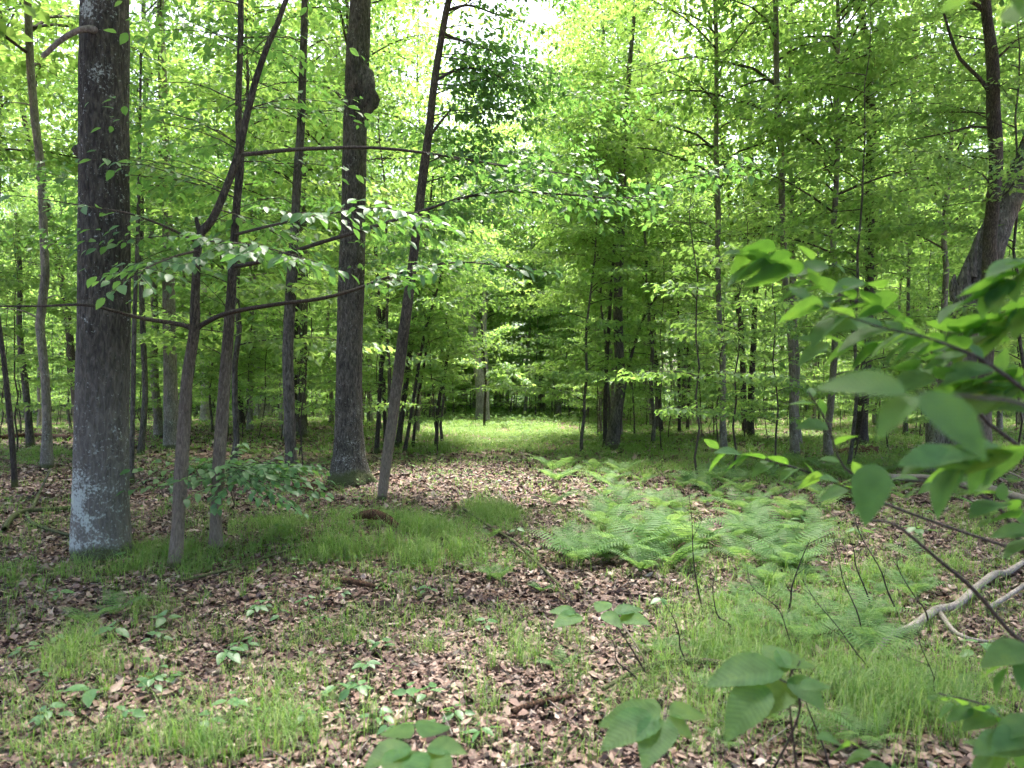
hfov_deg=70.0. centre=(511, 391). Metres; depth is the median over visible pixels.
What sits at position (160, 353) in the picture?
sapling
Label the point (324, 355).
understory tree
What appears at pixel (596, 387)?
sapling
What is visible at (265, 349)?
sapling
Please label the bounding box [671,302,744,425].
sapling
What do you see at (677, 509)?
fern
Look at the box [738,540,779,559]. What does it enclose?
fern
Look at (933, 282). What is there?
understory tree
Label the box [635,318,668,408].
tall tree
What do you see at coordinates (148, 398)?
sapling
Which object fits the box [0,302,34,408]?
sapling
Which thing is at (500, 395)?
tall tree
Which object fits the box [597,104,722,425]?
tall tree
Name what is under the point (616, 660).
bare stem
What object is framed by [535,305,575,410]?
understory tree
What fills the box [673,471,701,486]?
fern
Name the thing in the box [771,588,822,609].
fern
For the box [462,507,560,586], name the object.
fallen stick
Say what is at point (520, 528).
seedling
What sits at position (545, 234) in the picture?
tall tree
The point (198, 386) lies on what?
sapling
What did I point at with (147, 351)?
understory tree
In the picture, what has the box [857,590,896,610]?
fern
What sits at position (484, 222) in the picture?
tall tree
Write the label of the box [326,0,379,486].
burled tree
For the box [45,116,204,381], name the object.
understory tree
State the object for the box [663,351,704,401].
sapling
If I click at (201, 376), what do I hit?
understory tree
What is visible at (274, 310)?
understory tree
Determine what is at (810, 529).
fern
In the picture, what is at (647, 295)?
understory tree
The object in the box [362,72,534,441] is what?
understory tree
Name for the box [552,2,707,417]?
tall tree
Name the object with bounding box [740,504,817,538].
fern
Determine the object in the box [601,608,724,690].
fallen branch
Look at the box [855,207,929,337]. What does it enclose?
tall tree
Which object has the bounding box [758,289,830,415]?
sapling
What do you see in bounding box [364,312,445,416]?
understory tree
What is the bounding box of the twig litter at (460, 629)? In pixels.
[0,473,1020,767]
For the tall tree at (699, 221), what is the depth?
26.01 m
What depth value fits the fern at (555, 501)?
9.53 m
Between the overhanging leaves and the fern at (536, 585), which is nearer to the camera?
the overhanging leaves
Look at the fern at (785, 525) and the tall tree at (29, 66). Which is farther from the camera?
the tall tree at (29, 66)
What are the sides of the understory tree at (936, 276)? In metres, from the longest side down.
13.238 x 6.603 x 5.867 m
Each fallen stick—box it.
[52,609,100,666]
[183,544,307,580]
[184,556,215,561]
[330,577,376,587]
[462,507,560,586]
[510,694,571,713]
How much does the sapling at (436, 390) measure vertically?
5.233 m
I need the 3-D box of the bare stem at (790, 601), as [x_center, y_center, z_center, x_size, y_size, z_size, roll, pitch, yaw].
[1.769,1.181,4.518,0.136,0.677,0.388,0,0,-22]
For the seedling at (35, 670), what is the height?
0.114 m
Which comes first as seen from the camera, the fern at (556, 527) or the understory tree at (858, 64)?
the fern at (556, 527)
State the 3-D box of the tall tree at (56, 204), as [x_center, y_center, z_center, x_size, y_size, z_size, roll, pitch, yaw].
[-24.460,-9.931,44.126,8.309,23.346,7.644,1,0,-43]
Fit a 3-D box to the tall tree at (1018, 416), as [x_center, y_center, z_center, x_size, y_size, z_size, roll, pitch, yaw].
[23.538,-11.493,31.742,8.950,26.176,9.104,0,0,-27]
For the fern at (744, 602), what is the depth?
4.68 m
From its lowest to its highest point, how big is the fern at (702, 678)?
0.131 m
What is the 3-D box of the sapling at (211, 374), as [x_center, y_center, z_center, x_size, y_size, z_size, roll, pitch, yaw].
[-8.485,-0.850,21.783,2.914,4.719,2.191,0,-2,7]
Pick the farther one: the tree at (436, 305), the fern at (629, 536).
the tree at (436, 305)
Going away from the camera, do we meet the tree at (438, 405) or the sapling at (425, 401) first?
the tree at (438, 405)
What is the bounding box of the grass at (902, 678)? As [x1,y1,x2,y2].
[0,406,1023,767]
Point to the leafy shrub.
(955, 403)
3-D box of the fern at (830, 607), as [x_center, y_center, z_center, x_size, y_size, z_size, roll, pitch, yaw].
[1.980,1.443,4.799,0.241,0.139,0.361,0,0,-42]
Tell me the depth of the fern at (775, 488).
10.24 m
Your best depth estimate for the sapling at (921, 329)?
30.55 m
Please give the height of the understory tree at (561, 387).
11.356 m
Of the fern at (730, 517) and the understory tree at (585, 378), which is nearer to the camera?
the fern at (730, 517)
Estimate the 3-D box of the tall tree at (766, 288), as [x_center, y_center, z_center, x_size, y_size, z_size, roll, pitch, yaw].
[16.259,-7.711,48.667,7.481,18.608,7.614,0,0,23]
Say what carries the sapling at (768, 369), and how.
on the ground at (444, 609)
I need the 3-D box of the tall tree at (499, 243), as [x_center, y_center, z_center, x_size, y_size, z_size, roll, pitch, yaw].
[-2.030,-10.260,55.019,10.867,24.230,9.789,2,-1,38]
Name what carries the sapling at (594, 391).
on the ground at (444, 609)
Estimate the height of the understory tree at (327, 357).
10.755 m
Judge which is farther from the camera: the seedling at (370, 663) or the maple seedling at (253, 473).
the maple seedling at (253, 473)
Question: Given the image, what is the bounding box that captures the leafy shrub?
[703,239,1023,642]
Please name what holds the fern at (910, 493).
on the ground at (444, 609)
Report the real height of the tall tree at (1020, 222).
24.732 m
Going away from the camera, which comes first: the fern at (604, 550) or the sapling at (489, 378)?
the fern at (604, 550)
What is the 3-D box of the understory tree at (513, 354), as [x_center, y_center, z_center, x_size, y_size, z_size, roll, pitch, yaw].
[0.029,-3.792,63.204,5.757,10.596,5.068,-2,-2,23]
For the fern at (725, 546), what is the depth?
6.83 m
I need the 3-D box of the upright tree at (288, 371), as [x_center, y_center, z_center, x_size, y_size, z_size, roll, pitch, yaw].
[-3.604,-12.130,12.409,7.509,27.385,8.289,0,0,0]
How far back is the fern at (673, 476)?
11.87 m
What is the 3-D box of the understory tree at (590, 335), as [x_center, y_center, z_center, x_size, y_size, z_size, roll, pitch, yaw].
[2.948,-4.805,23.281,5.628,12.976,6.334,-2,2,-24]
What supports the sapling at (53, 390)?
on the ground at (444, 609)
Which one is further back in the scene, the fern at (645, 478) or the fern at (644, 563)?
the fern at (645, 478)
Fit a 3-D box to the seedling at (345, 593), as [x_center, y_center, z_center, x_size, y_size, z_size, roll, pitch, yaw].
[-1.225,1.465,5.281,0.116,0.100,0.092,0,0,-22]
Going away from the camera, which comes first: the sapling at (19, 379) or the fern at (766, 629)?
the fern at (766, 629)
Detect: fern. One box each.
[58,605,125,623]
[92,589,148,616]
[471,563,516,581]
[473,529,501,536]
[526,581,554,591]
[527,529,628,566]
[528,454,556,467]
[528,456,573,471]
[530,490,580,506]
[531,467,576,481]
[533,645,577,669]
[541,470,578,478]
[544,525,591,552]
[550,533,633,563]
[552,520,590,540]
[556,453,582,462]
[558,529,625,547]
[563,465,583,472]
[566,522,623,544]
[574,486,647,512]
[578,499,631,517]
[578,506,620,523]
[579,481,624,494]
[579,502,643,530]
[579,538,627,558]
[582,459,608,467]
[582,469,620,484]
[585,536,657,557]
[588,514,689,552]
[593,474,641,490]
[596,490,643,505]
[598,467,633,478]
[600,516,675,542]
[602,502,637,512]
[604,457,643,472]
[609,546,661,571]
[610,488,649,503]
[611,532,682,561]
[622,504,711,545]
[627,539,704,567]
[628,543,709,564]
[629,504,694,525]
[632,472,658,482]
[635,512,690,527]
[636,488,690,509]
[637,634,684,651]
[649,489,698,507]
[654,518,742,547]
[664,531,688,545]
[665,517,719,532]
[666,470,716,485]
[666,639,730,658]
[669,471,694,480]
[670,506,693,515]
[672,463,731,480]
[672,549,709,563]
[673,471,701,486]
[679,472,739,492]
[681,518,760,545]
[681,526,730,547]
[688,671,730,695]
[696,484,727,499]
[699,495,718,502]
[700,506,783,537]
[701,470,750,486]
[703,462,746,481]
[705,726,741,747]
[706,485,765,510]
[710,499,773,522]
[710,538,750,554]
[710,581,760,604]
[712,456,755,467]
[712,532,785,561]
[714,477,755,493]
[714,601,762,617]
[716,490,777,510]
[718,469,752,481]
[720,512,766,529]
[721,615,785,635]
[724,523,782,542]
[724,597,776,625]
[725,586,763,603]
[727,506,770,517]
[732,498,778,507]
[736,534,835,571]
[736,635,788,654]
[737,575,799,603]
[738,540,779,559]
[738,561,787,582]
[738,563,791,587]
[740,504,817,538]
[742,491,771,500]
[747,519,838,550]
[747,522,810,540]
[750,545,800,567]
[751,483,791,494]
[753,602,854,638]
[755,605,818,622]
[760,515,846,548]
[761,545,824,567]
[763,488,790,495]
[764,494,817,516]
[764,506,825,520]
[765,463,802,478]
[765,502,813,519]
[765,708,806,720]
[766,538,840,563]
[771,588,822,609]
[772,502,821,521]
[776,480,802,492]
[777,701,869,742]
[780,507,839,535]
[780,563,821,578]
[780,624,834,644]
[783,521,840,541]
[783,614,858,630]
[786,471,805,482]
[790,490,849,510]
[791,567,839,583]
[792,601,835,615]
[796,584,838,602]
[796,593,878,626]
[797,479,851,495]
[797,564,822,574]
[803,455,841,471]
[805,512,840,521]
[808,469,837,474]
[813,667,882,697]
[816,566,854,579]
[818,709,909,751]
[827,602,894,623]
[827,622,930,660]
[828,463,852,479]
[836,564,885,579]
[841,607,912,638]
[841,622,898,641]
[841,637,881,650]
[843,581,919,616]
[856,581,900,594]
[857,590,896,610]
[857,611,894,621]
[866,621,926,648]
[867,685,939,711]
[870,566,952,598]
[873,659,929,674]
[882,466,896,472]
[883,533,941,561]
[889,458,903,468]
[890,488,918,499]
[890,560,944,576]
[891,482,915,491]
[892,576,945,594]
[909,665,976,695]
[911,678,947,706]
[925,674,1009,712]
[935,645,980,660]
[951,495,1009,517]
[953,484,967,497]
[1001,473,1023,483]
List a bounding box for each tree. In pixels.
[0,0,78,108]
[0,0,78,427]
[0,0,156,335]
[0,0,213,468]
[0,0,261,437]
[0,0,271,449]
[0,1,76,338]
[0,2,170,197]
[0,10,233,482]
[0,40,73,309]
[0,54,224,388]
[0,124,75,404]
[0,134,76,411]
[0,138,53,377]
[0,161,76,414]
[0,197,76,446]
[0,214,45,380]
[0,247,59,380]
[0,251,36,414]
[0,317,18,488]
[1,59,77,431]
[1,112,76,408]
[2,109,132,427]
[10,254,76,420]
[16,63,231,454]
[21,206,75,414]
[24,61,158,307]
[27,300,75,412]
[29,0,777,553]
[40,0,134,562]
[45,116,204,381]
[48,48,159,301]
[56,245,189,422]
[77,0,410,463]
[130,97,283,429]
[131,8,278,423]
[131,55,335,436]
[131,225,188,414]
[133,0,415,480]
[136,154,297,431]
[145,0,373,431]
[146,285,215,413]
[152,0,327,420]
[156,0,437,437]
[160,114,233,421]
[161,287,214,401]
[163,0,509,341]
[175,228,282,383]
[179,279,272,393]
[187,133,285,419]
[196,308,310,426]
[201,182,311,419]
[213,1,328,420]
[222,0,417,264]
[224,0,475,319]
[225,141,319,416]
[234,312,316,413]
[240,62,334,313]
[243,223,368,390]
[244,3,341,426]
[246,264,334,390]
[261,2,398,422]
[273,267,336,413]
[280,402,283,436]
[283,50,483,456]
[302,196,474,453]
[306,235,537,452]
[307,190,403,425]
[309,1,457,421]
[309,273,397,352]
[309,294,336,411]
[313,231,423,406]
[315,122,401,310]
[319,0,505,431]
[320,239,453,441]
[321,166,432,429]
[322,264,413,420]
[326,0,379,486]
[330,0,677,500]
[331,283,534,446]
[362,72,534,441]
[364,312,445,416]
[366,169,515,447]
[372,205,462,414]
[390,179,466,411]
[396,172,467,413]
[408,311,454,414]
[409,239,480,417]
[410,260,474,416]
[411,249,479,413]
[423,21,548,361]
[427,0,697,449]
[427,287,448,445]
[435,99,531,418]
[438,280,491,409]
[444,81,559,374]
[444,96,541,333]
[444,130,523,409]
[445,267,524,420]
[452,290,509,395]
[453,149,519,400]
[453,306,497,408]
[455,97,693,453]
[458,313,479,407]
[468,263,545,411]
[479,146,549,406]
[479,272,538,410]
[486,108,569,413]
[490,54,583,410]
[491,307,532,407]
[493,272,570,415]
[496,274,548,412]
[501,113,532,404]
[504,107,562,407]
[506,1,589,414]
[508,0,712,432]
[510,305,538,405]
[511,296,565,384]
[515,0,709,409]
[516,33,682,425]
[516,266,566,412]
[518,222,588,411]
[526,281,581,411]
[527,258,586,411]
[530,270,589,415]
[531,0,710,435]
[534,223,604,416]
[535,13,769,442]
[535,150,596,410]
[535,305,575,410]
[536,267,629,412]
[542,0,921,447]
[551,247,596,415]
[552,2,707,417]
[553,257,642,419]
[559,161,690,433]
[560,260,656,389]
[563,102,669,446]
[563,239,667,422]
[566,241,666,341]
[570,123,698,327]
[579,0,741,428]
[582,0,1011,455]
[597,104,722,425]
[597,273,691,432]
[624,0,823,433]
[628,333,660,407]
[633,57,685,410]
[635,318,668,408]
[636,118,742,416]
[636,228,741,431]
[640,238,744,429]
[643,220,748,422]
[650,0,1006,456]
[658,47,741,417]
[658,329,681,405]
[669,0,930,415]
[670,0,823,436]
[671,0,961,444]
[672,10,753,432]
[677,158,747,410]
[689,359,713,425]
[690,142,769,408]
[694,0,1023,445]
[699,128,777,317]
[705,248,785,409]
[723,149,805,412]
[724,4,905,417]
[729,158,782,408]
[736,329,787,400]
[739,0,985,466]
[745,107,834,411]
[747,160,807,409]
[750,175,861,419]
[759,247,840,411]
[762,283,812,387]
[771,175,845,409]
[771,259,826,411]
[781,51,837,409]
[784,262,862,387]
[794,0,1013,424]
[795,0,1023,441]
[798,0,915,399]
[814,0,1007,435]
[821,157,935,423]
[826,260,890,371]
[846,0,1023,442]
[852,9,974,345]
[855,0,1023,381]
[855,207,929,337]
[860,80,1007,314]
[873,165,965,426]
[878,17,945,413]
[878,255,931,410]
[893,54,1023,375]
[896,14,1018,289]
[896,206,960,374]
[900,146,1023,353]
[901,10,1023,431]
[915,206,1021,290]
[918,1,1023,475]
[936,27,1023,424]
[937,0,1023,347]
[941,52,1023,414]
[956,21,1023,246]
[961,87,1023,231]
[966,27,1023,293]
[976,22,1023,274]
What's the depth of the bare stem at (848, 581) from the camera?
4.26 m
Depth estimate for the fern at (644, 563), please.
6.21 m
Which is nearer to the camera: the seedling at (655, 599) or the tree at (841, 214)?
the seedling at (655, 599)
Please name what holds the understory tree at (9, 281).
on the ground at (444, 609)
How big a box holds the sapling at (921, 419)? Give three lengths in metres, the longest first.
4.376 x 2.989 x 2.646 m
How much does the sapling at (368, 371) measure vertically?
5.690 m
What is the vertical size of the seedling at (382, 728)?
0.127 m
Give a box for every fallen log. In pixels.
[0,433,71,439]
[352,509,398,527]
[889,471,1023,501]
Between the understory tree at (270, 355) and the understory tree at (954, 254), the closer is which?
the understory tree at (270, 355)
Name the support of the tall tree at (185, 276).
on the ground at (444, 609)
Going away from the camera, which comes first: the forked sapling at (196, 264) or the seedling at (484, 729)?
the seedling at (484, 729)
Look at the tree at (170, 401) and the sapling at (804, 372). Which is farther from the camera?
the sapling at (804, 372)
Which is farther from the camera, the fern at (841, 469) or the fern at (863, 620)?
the fern at (841, 469)
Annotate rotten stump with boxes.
[275,479,336,492]
[833,445,881,454]
[836,481,854,503]
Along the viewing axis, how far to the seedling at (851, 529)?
7.52 m
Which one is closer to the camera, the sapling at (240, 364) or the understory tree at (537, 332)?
the sapling at (240, 364)
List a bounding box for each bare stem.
[602,625,645,690]
[660,597,690,665]
[680,492,703,610]
[700,566,730,637]
[742,565,796,654]
[783,535,825,618]
[790,668,829,767]
[800,573,879,679]
[832,534,861,627]
[842,529,871,608]
[850,514,898,615]
[888,553,930,630]
[902,627,937,700]
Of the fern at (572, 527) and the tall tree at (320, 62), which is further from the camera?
the tall tree at (320, 62)
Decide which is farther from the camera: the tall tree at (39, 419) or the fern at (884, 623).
the tall tree at (39, 419)
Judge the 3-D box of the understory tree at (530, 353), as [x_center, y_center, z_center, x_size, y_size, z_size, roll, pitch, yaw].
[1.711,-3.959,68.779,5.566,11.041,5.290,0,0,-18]
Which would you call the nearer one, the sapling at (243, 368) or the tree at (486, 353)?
the sapling at (243, 368)
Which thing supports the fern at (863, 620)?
on the ground at (444, 609)
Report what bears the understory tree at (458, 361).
on the ground at (444, 609)
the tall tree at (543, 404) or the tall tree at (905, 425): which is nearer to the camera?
the tall tree at (905, 425)
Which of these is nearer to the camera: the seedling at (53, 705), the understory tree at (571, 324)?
the seedling at (53, 705)
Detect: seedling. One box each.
[8,641,44,656]
[26,702,74,726]
[28,669,48,681]
[48,588,74,600]
[51,634,64,644]
[63,684,106,707]
[92,621,129,642]
[103,706,145,728]
[116,442,336,518]
[136,675,171,692]
[140,629,172,642]
[146,665,179,678]
[151,610,181,627]
[161,671,183,681]
[198,710,226,732]
[206,647,244,666]
[212,691,249,723]
[226,642,259,650]
[243,636,258,643]
[246,605,267,616]
[249,599,271,608]
[270,609,289,620]
[295,595,314,605]
[295,709,316,725]
[321,681,357,699]
[334,587,350,597]
[338,680,373,704]
[352,660,381,669]
[356,639,374,650]
[357,706,393,724]
[370,637,394,649]
[377,722,411,738]
[392,682,415,699]
[415,682,444,701]
[418,585,437,593]
[439,704,474,723]
[461,722,502,741]
[474,617,497,631]
[508,527,524,536]
[650,597,672,605]
[789,516,808,523]
[846,527,873,536]
[903,525,935,535]
[960,639,990,656]
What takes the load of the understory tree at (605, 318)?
on the ground at (444, 609)
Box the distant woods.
[0,124,933,410]
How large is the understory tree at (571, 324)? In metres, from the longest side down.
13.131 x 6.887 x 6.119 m
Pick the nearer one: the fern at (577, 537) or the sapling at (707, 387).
the fern at (577, 537)
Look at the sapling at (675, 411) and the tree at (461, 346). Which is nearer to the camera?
the sapling at (675, 411)
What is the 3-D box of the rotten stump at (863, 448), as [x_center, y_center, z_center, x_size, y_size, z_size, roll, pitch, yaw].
[9.048,1.501,18.960,1.451,0.240,1.230,0,0,0]
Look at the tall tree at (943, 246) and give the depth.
20.76 m
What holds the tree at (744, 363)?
on the ground at (444, 609)
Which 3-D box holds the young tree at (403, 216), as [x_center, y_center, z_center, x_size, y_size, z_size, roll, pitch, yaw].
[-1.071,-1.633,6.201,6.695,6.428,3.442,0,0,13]
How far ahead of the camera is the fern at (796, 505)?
8.60 m
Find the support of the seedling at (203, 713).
on the ground at (444, 609)
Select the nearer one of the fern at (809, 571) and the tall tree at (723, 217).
the fern at (809, 571)
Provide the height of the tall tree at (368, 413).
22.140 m
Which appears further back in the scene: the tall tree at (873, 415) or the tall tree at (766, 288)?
the tall tree at (766, 288)
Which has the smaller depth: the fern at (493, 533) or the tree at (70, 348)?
the fern at (493, 533)
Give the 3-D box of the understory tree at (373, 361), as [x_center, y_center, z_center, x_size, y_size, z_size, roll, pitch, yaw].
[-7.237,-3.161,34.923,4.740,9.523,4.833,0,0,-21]
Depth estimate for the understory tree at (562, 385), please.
40.17 m
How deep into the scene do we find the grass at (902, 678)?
4.83 m
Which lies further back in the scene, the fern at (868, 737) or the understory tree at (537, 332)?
the understory tree at (537, 332)
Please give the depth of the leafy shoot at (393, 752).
1.77 m
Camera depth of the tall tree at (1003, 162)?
25.34 m
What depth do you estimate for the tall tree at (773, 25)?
17.72 m
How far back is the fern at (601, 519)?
7.95 m
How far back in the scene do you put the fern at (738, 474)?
11.89 m
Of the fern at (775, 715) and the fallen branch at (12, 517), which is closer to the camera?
the fern at (775, 715)
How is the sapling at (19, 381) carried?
on the ground at (444, 609)
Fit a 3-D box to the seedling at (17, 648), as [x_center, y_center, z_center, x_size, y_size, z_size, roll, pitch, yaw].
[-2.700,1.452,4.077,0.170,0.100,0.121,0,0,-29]
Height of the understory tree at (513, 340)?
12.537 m
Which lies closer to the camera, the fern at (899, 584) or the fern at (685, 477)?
the fern at (899, 584)
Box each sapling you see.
[0,0,646,570]
[0,217,74,452]
[0,258,39,431]
[0,264,68,432]
[0,299,37,403]
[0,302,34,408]
[0,320,53,425]
[0,338,22,422]
[0,338,65,410]
[1,347,64,400]
[8,292,70,409]
[10,287,76,411]
[11,338,37,420]
[12,334,63,401]
[14,322,62,409]
[23,309,75,425]
[25,314,69,405]
[34,336,70,422]
[50,252,182,407]
[52,356,69,403]
[69,287,198,420]
[132,284,198,405]
[135,307,183,406]
[136,352,162,418]
[177,289,214,405]
[177,360,215,401]
[178,304,247,407]
[179,286,266,440]
[192,270,281,437]
[195,299,282,404]
[205,325,266,403]
[214,239,329,438]
[230,263,327,439]
[233,250,374,455]
[238,346,282,418]
[240,216,368,465]
[281,328,333,401]
[306,319,334,416]
[309,222,421,425]
[317,298,379,402]
[317,352,366,404]
[327,249,424,409]
[333,301,412,430]
[362,284,423,398]
[396,261,479,451]
[411,356,444,421]
[415,363,459,405]
[434,340,466,418]
[435,352,473,416]
[446,332,474,415]
[451,320,538,425]
[467,353,502,402]
[497,346,514,409]
[513,345,552,414]
[533,331,575,416]
[538,346,565,410]
[554,316,597,429]
[560,307,627,433]
[563,327,596,423]
[564,349,598,416]
[573,314,630,433]
[578,291,637,416]
[580,331,641,405]
[591,328,654,407]
[592,145,796,475]
[610,319,668,424]
[611,233,725,448]
[623,339,668,425]
[624,337,662,421]
[627,341,648,408]
[627,348,645,419]
[632,293,712,436]
[653,329,681,406]
[655,175,823,471]
[656,205,786,464]
[661,280,744,438]
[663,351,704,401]
[669,341,710,419]
[670,307,754,435]
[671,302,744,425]
[682,295,747,435]
[690,279,786,436]
[694,317,761,425]
[705,206,848,467]
[713,304,780,428]
[714,289,778,406]
[718,287,818,438]
[732,310,778,420]
[747,330,786,410]
[749,309,787,423]
[755,334,786,412]
[756,341,785,409]
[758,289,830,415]
[763,321,804,425]
[776,318,826,420]
[784,295,846,417]
[786,295,851,432]
[788,186,928,456]
[808,324,882,428]
[821,275,893,412]
[825,279,924,410]
[826,338,852,416]
[827,286,897,404]
[837,239,939,449]
[840,309,918,436]
[879,298,933,428]
[885,294,940,437]
[899,280,995,426]
[919,285,949,366]
[934,205,1023,463]
[977,228,1023,381]
[995,300,1023,439]
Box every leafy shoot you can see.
[364,720,466,767]
[549,601,650,672]
[597,698,705,767]
[706,644,830,767]
[816,637,1023,767]
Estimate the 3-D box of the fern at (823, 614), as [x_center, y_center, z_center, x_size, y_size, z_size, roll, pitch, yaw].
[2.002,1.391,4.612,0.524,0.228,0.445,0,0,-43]
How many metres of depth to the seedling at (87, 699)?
3.42 m
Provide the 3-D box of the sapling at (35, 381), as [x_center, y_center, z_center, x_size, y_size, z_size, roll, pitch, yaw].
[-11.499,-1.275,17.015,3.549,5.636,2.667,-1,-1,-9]
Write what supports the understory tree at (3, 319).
on the ground at (444, 609)
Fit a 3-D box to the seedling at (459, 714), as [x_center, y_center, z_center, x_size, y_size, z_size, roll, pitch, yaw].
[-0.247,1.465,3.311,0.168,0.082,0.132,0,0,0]
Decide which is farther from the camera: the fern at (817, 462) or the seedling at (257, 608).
the fern at (817, 462)
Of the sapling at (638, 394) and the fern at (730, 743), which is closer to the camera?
the fern at (730, 743)
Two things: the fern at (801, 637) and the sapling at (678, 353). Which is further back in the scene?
the sapling at (678, 353)
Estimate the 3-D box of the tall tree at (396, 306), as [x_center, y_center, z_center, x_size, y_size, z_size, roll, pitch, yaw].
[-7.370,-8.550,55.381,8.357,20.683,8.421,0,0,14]
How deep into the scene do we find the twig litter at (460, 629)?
5.20 m
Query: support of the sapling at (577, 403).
on the ground at (444, 609)
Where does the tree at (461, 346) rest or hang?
on the ground at (444, 609)
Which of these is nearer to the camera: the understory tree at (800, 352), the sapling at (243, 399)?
the sapling at (243, 399)
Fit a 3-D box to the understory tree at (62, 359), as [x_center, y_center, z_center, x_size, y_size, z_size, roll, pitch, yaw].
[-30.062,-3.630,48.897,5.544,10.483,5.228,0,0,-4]
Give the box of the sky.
[0,0,1021,394]
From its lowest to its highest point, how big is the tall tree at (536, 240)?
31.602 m
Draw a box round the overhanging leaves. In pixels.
[940,0,1023,22]
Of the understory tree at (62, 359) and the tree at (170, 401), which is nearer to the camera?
the tree at (170, 401)
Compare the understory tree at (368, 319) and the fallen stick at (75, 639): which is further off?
the understory tree at (368, 319)
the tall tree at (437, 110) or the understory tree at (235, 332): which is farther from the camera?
the understory tree at (235, 332)
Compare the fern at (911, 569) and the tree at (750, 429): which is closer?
the fern at (911, 569)
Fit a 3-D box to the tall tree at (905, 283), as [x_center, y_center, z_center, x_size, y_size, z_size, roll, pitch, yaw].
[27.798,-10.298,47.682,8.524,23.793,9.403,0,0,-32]
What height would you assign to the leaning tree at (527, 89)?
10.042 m
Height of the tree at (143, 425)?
9.442 m
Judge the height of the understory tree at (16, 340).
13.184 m
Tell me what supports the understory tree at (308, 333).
on the ground at (444, 609)
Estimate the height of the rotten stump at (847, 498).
0.330 m
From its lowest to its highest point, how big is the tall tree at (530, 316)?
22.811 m
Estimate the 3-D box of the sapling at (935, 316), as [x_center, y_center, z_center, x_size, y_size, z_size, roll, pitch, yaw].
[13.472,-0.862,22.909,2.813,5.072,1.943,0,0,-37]
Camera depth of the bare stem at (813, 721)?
2.77 m
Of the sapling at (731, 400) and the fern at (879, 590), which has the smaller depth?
the fern at (879, 590)
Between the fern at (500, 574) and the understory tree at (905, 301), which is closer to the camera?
the fern at (500, 574)
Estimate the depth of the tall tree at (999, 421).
28.43 m
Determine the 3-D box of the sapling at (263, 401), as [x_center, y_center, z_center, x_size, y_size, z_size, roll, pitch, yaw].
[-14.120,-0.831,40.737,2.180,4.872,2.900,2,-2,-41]
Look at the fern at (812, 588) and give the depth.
5.21 m
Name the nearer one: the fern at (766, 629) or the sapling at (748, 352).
the fern at (766, 629)
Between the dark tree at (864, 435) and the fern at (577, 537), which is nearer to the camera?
the fern at (577, 537)
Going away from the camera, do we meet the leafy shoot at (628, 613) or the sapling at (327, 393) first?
the leafy shoot at (628, 613)
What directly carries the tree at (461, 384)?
on the ground at (444, 609)
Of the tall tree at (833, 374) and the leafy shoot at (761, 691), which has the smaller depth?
the leafy shoot at (761, 691)
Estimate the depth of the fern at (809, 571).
5.99 m
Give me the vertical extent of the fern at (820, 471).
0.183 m
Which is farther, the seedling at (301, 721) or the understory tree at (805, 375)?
the understory tree at (805, 375)
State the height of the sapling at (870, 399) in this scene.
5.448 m
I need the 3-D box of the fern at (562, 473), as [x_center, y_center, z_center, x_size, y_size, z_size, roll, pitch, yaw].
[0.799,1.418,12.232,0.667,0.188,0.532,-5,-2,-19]
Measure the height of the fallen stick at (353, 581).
0.047 m
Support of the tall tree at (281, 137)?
on the ground at (444, 609)
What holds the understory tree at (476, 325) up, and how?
on the ground at (444, 609)
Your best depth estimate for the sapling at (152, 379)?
19.84 m
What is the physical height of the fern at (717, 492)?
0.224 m
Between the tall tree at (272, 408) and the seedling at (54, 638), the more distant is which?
the tall tree at (272, 408)
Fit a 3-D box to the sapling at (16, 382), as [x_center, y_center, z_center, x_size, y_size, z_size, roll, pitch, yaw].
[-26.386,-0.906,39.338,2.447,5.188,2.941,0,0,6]
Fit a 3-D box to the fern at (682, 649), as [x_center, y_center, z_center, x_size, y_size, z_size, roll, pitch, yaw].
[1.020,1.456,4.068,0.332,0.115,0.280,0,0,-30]
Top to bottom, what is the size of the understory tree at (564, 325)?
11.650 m
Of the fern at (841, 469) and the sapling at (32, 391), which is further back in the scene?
the sapling at (32, 391)
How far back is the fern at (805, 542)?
6.64 m
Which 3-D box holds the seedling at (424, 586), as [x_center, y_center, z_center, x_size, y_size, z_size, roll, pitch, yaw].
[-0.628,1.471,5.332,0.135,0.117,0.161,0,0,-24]
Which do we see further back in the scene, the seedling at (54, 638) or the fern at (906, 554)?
the fern at (906, 554)
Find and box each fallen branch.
[1,468,70,535]
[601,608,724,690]
[835,558,1023,679]
[984,583,1023,611]
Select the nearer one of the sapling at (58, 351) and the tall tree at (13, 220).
the sapling at (58, 351)
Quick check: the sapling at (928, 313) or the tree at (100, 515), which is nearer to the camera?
the tree at (100, 515)
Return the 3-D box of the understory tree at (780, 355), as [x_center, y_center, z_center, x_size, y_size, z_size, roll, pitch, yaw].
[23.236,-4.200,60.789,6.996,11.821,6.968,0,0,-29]
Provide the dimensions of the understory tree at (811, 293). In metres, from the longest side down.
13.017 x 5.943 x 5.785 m
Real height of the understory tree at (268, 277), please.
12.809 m
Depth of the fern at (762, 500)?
9.00 m
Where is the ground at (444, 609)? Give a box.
[0,395,1023,767]
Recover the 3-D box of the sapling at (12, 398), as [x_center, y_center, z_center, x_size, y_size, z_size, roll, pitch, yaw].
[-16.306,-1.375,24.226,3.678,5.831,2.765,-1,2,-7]
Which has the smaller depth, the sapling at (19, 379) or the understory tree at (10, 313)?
the sapling at (19, 379)
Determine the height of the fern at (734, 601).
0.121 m

